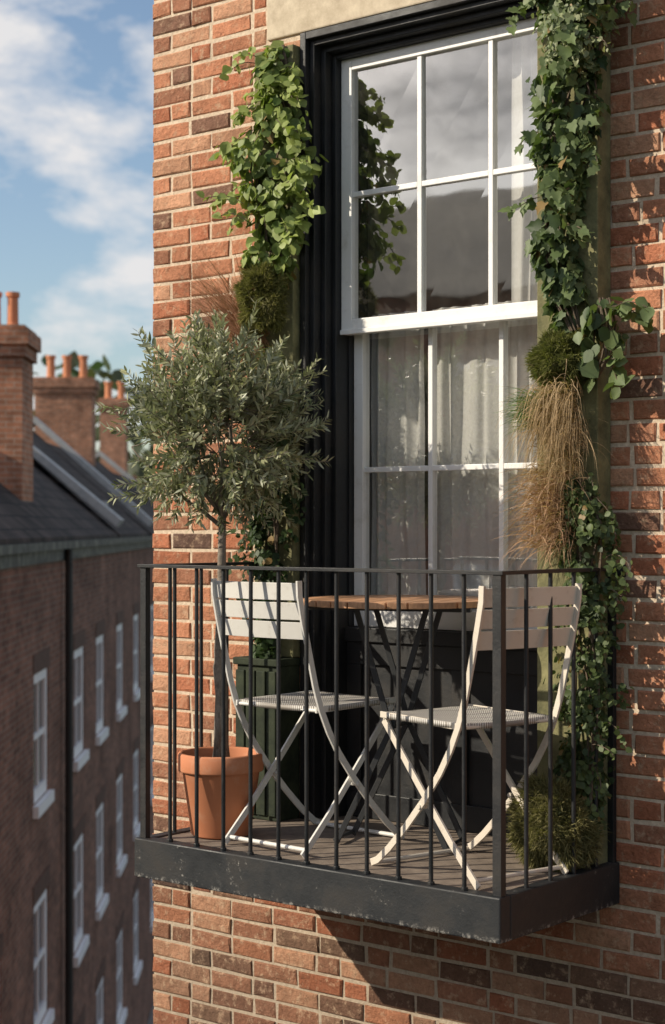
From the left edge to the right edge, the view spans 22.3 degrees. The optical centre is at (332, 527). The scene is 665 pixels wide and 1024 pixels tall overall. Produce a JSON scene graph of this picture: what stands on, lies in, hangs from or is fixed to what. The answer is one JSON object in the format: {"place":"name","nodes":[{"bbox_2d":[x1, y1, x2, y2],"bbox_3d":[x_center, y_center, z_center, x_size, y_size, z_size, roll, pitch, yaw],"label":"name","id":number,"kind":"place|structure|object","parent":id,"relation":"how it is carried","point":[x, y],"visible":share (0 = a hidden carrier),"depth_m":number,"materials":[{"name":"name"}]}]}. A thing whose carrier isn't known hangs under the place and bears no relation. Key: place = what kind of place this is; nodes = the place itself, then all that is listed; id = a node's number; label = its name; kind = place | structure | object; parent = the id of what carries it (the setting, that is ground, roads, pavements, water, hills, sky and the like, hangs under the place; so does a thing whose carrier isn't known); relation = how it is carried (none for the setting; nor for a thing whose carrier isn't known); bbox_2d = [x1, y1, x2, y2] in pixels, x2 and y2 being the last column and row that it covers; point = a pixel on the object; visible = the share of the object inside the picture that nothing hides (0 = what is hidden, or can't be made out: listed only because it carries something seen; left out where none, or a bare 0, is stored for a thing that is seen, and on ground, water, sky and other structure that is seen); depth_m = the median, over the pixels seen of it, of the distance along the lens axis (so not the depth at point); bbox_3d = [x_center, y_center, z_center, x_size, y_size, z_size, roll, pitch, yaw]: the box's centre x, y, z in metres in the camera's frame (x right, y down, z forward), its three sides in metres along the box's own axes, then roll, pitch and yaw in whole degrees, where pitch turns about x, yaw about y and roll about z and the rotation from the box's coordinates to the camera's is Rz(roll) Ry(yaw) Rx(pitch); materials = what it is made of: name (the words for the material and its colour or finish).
{"place":"outdoors","nodes":[
{"label":"outdoors","id":0,"kind":"place"},
{"bbox_2d":[0,0,153,466],"label":"sky","id":1,"kind":"structure","parent":0,"point":[77,76],"materials":[{"name":"blue"}]},
{"bbox_2d":[147,1005,153,1023],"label":"street","id":2,"kind":"structure","parent":0,"point":[150,1020],"depth_m":37.98,"materials":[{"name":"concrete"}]},
{"label":"ground","id":3,"kind":"structure","parent":0,"visible":0},
{"bbox_2d":[0,292,153,1023],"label":"terraced houses","id":4,"kind":"structure","parent":3,"relation":"on","point":[76,913],"depth_m":24.96,"materials":[{"name":"brick"}]},
{"bbox_2d":[34,610,151,1023],"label":"window panes","id":5,"kind":"structure","parent":4,"relation":"in","point":[78,658],"depth_m":25.35,"materials":[{"name":"white glass"}]},
{"bbox_2d":[33,605,153,1023],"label":"window frames","id":6,"kind":"structure","parent":4,"relation":"in","point":[41,806],"depth_m":25.55,"materials":[{"name":"white wood"}]},
{"bbox_2d":[33,351,153,485],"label":"distant trees","id":7,"kind":"object","parent":3,"relation":"on","point":[114,376],"depth_m":85.48,"materials":[{"name":"green plant"}]},
{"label":"outer walls","id":8,"kind":"object","parent":3,"relation":"on","visible":0},
{"bbox_2d":[154,0,664,1023],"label":"brick wall","id":9,"kind":"structure","parent":8,"relation":"on","point":[658,598],"depth_m":6.32,"materials":[{"name":"red brick"}]},
{"bbox_2d":[152,0,664,1023],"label":"bricks","id":10,"kind":"object","parent":9,"relation":"on","point":[624,654],"visible":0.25,"depth_m":6.37,"materials":[{"name":"red brick"}]},
{"bbox_2d":[267,0,435,40],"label":"stone lintel","id":11,"kind":"structure","parent":10,"relation":"on","point":[287,18],"depth_m":6.55,"materials":[{"name":"stone"}]},
{"bbox_2d":[135,562,625,943],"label":"balcony","id":12,"kind":"structure","parent":10,"relation":"attached to","point":[430,892],"depth_m":5.60,"materials":[{"name":"black paint"}]},
{"bbox_2d":[178,746,263,838],"bbox_3d":[-0.412,0.979,6.236,0.318,0.304,0.318,0,0,39],"label":"terracotta pot","id":13,"kind":"object","parent":12,"relation":"on","point":[236,781],"visible":0.79,"depth_m":6.12,"materials":[{"name":"ceramic"}]},
{"bbox_2d":[91,297,332,756],"bbox_3d":[-0.422,0.011,6.228,0.854,1.715,0.836,0,0,9],"label":"olive tree","id":14,"kind":"object","parent":13,"relation":"in","point":[218,389],"visible":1,"depth_m":6.12,"materials":[{"name":"green plant"}]},
{"bbox_2d":[233,656,299,821],"bbox_3d":[-0.258,0.821,6.621,0.230,0.627,0.145,0,0,39],"label":"wooden planter","id":15,"kind":"object","parent":12,"relation":"on","point":[264,719],"visible":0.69,"depth_m":6.55,"materials":[{"name":"green wood"}]},
{"bbox_2d":[217,383,307,658],"bbox_3d":[-0.273,-0.019,6.575,0.365,1.139,0.189,0,0,39],"label":"dark ivy","id":16,"kind":"object","parent":15,"relation":"in","point":[264,648],"visible":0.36,"depth_m":6.56,"materials":[{"name":"green plant"}]},
{"bbox_2d":[255,44,299,657],"bbox_3d":[-0.218,-0.690,6.653,0.202,2.390,0.045,0,0,39],"label":"planter board","id":17,"kind":"object","parent":15,"relation":"on","point":[291,557],"visible":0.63,"depth_m":6.59,"materials":[{"name":"wood"}]},
{"bbox_2d":[163,235,269,368],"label":"dry grass","id":18,"kind":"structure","parent":17,"relation":"attached to","point":[234,327],"depth_m":6.64,"materials":[{"name":"brown plant"}]},
{"bbox_2d":[232,259,291,338],"bbox_3d":[-0.295,-0.890,6.527,0.271,0.342,0.191,0,0,39],"label":"moss clump","id":19,"kind":"object","parent":17,"relation":"attached to","point":[246,286],"visible":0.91,"depth_m":6.49,"materials":[{"name":"green plant"}]},
{"bbox_2d":[196,40,328,292],"bbox_3d":[-0.257,-1.411,6.551,0.553,0.991,0.276,0,0,27],"label":"climbing ivy","id":20,"kind":"object","parent":17,"relation":"attached to","point":[280,230],"visible":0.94,"depth_m":6.51,"materials":[{"name":"green plant"}]},
{"bbox_2d":[242,345,285,417],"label":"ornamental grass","id":21,"kind":"object","parent":17,"relation":"attached to","point":[259,355],"depth_m":6.57,"materials":[{"name":"plant"}]},
{"bbox_2d":[211,578,405,858],"bbox_3d":[-0.085,0.657,6.087,0.436,0.955,0.574,0,0,42],"label":"folding chair","id":22,"kind":"object","parent":12,"relation":"on","point":[321,703],"visible":0.8,"depth_m":5.96,"materials":[{"name":"beige paint"}]},
{"bbox_2d":[303,595,491,849],"bbox_3d":[0.240,0.692,6.054,0.694,0.878,0.700,0,0,21],"label":"bistro table","id":23,"kind":"object","parent":12,"relation":"on","point":[416,603],"visible":0.63,"depth_m":6.00,"materials":[{"name":"brown wood"}]},
{"bbox_2d":[370,583,581,889],"bbox_3d":[0.468,0.657,5.577,0.436,0.955,0.575,0,0,-37],"label":"folding chair","id":24,"kind":"object","parent":12,"relation":"on","point":[479,718],"visible":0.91,"depth_m":5.45,"materials":[{"name":"beige paint"}]},
{"bbox_2d":[506,770,611,873],"bbox_3d":[0.718,1.011,5.604,0.385,0.429,0.259,0,0,39],"label":"fern mound","id":25,"kind":"object","parent":12,"relation":"on","point":[538,858],"visible":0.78,"depth_m":5.56,"materials":[{"name":"green plant"}]},
{"bbox_2d":[537,0,610,864],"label":"planter board","id":26,"kind":"object","parent":12,"relation":"on","point":[595,257],"visible":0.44,"depth_m":5.70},
{"bbox_2d":[494,367,552,437],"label":"ornamental grass","id":27,"kind":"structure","parent":26,"relation":"attached to","point":[519,414],"depth_m":5.74,"materials":[{"name":"brown plant"}]},
{"bbox_2d":[493,451,588,574],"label":"dry grass","id":28,"kind":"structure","parent":26,"relation":"attached to","point":[551,532],"depth_m":5.68,"materials":[{"name":"beige plant"}]},
{"bbox_2d":[495,359,605,504],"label":"dry grass","id":29,"kind":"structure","parent":26,"relation":"attached to","point":[559,408],"depth_m":5.62,"materials":[{"name":"beige plant"}]},
{"bbox_2d":[523,326,586,393],"bbox_3d":[0.750,-0.564,5.681,0.266,0.249,0.174,0,0,39],"label":"moss clump","id":30,"kind":"object","parent":26,"relation":"attached to","point":[538,358],"visible":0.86,"depth_m":5.64,"materials":[{"name":"green plant"}]},
{"bbox_2d":[497,0,637,339],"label":"climbing ivy","id":31,"kind":"object","parent":26,"relation":"attached to","point":[562,288],"visible":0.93,"depth_m":5.64,"materials":[{"name":"green plant"}]},
{"bbox_2d":[523,0,620,89],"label":"trailing plant","id":32,"kind":"object","parent":26,"relation":"attached to","point":[582,16],"visible":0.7,"depth_m":5.57,"materials":[{"name":"green plant"}]},
{"bbox_2d":[542,472,633,838],"bbox_3d":[0.841,0.426,5.607,0.374,1.224,0.196,0,0,39],"label":"dark ivy","id":33,"kind":"object","parent":26,"relation":"attached to","point":[597,682],"visible":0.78,"depth_m":5.60,"materials":[{"name":"green plant"}]},
{"bbox_2d":[573,296,654,399],"bbox_3d":[0.932,-0.593,5.564,0.329,0.346,0.166,0,0,39],"label":"leafy vine","id":34,"kind":"object","parent":26,"relation":"attached to","point":[594,317],"visible":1,"depth_m":5.56,"materials":[{"name":"green plant"}]},
{"bbox_2d":[300,0,536,837],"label":"window frame","id":35,"kind":"object","parent":9,"relation":"on","point":[327,533],"visible":0.4,"depth_m":6.59,"materials":[{"name":"black wood"}]},
{"bbox_2d":[371,311,425,594],"bbox_3d":[0.255,-0.207,6.657,0.273,1.285,0.041,0,0,39],"label":"cafe curtain","id":36,"kind":"object","parent":35,"relation":"hanging from","point":[398,437],"visible":0.83,"depth_m":6.66,"materials":[{"name":"fabric"}]},
{"bbox_2d":[340,17,536,631],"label":"window sashes","id":37,"kind":"object","parent":35,"relation":"in","point":[361,330],"depth_m":6.45,"materials":[{"name":"white wood"}]},
{"bbox_2d":[433,301,510,610],"bbox_3d":[0.527,-0.207,6.440,0.378,1.285,0.044,0,0,39],"label":"cafe curtain","id":38,"kind":"object","parent":35,"relation":"hanging from","point":[467,420],"visible":0.67,"depth_m":6.44,"materials":[{"name":"fabric"}]},
{"bbox_2d":[510,33,536,608],"bbox_3d":[0.805,-0.625,6.194,0.370,2.520,0.044,0,0,39],"label":"drape curtain","id":39,"kind":"object","parent":35,"relation":"hanging from","point":[524,184],"visible":0.2,"depth_m":6.27,"materials":[{"name":"fabric"}]},
{"bbox_2d":[368,39,511,594],"bbox_3d":[2.064,-0.415,7.348,3.550,3.500,3.295,0,0,39],"label":"room interior","id":40,"kind":"object","parent":8,"relation":"attached to","point":[456,144],"depth_m":8.19,"materials":[{"name":"paint"}]}
]}

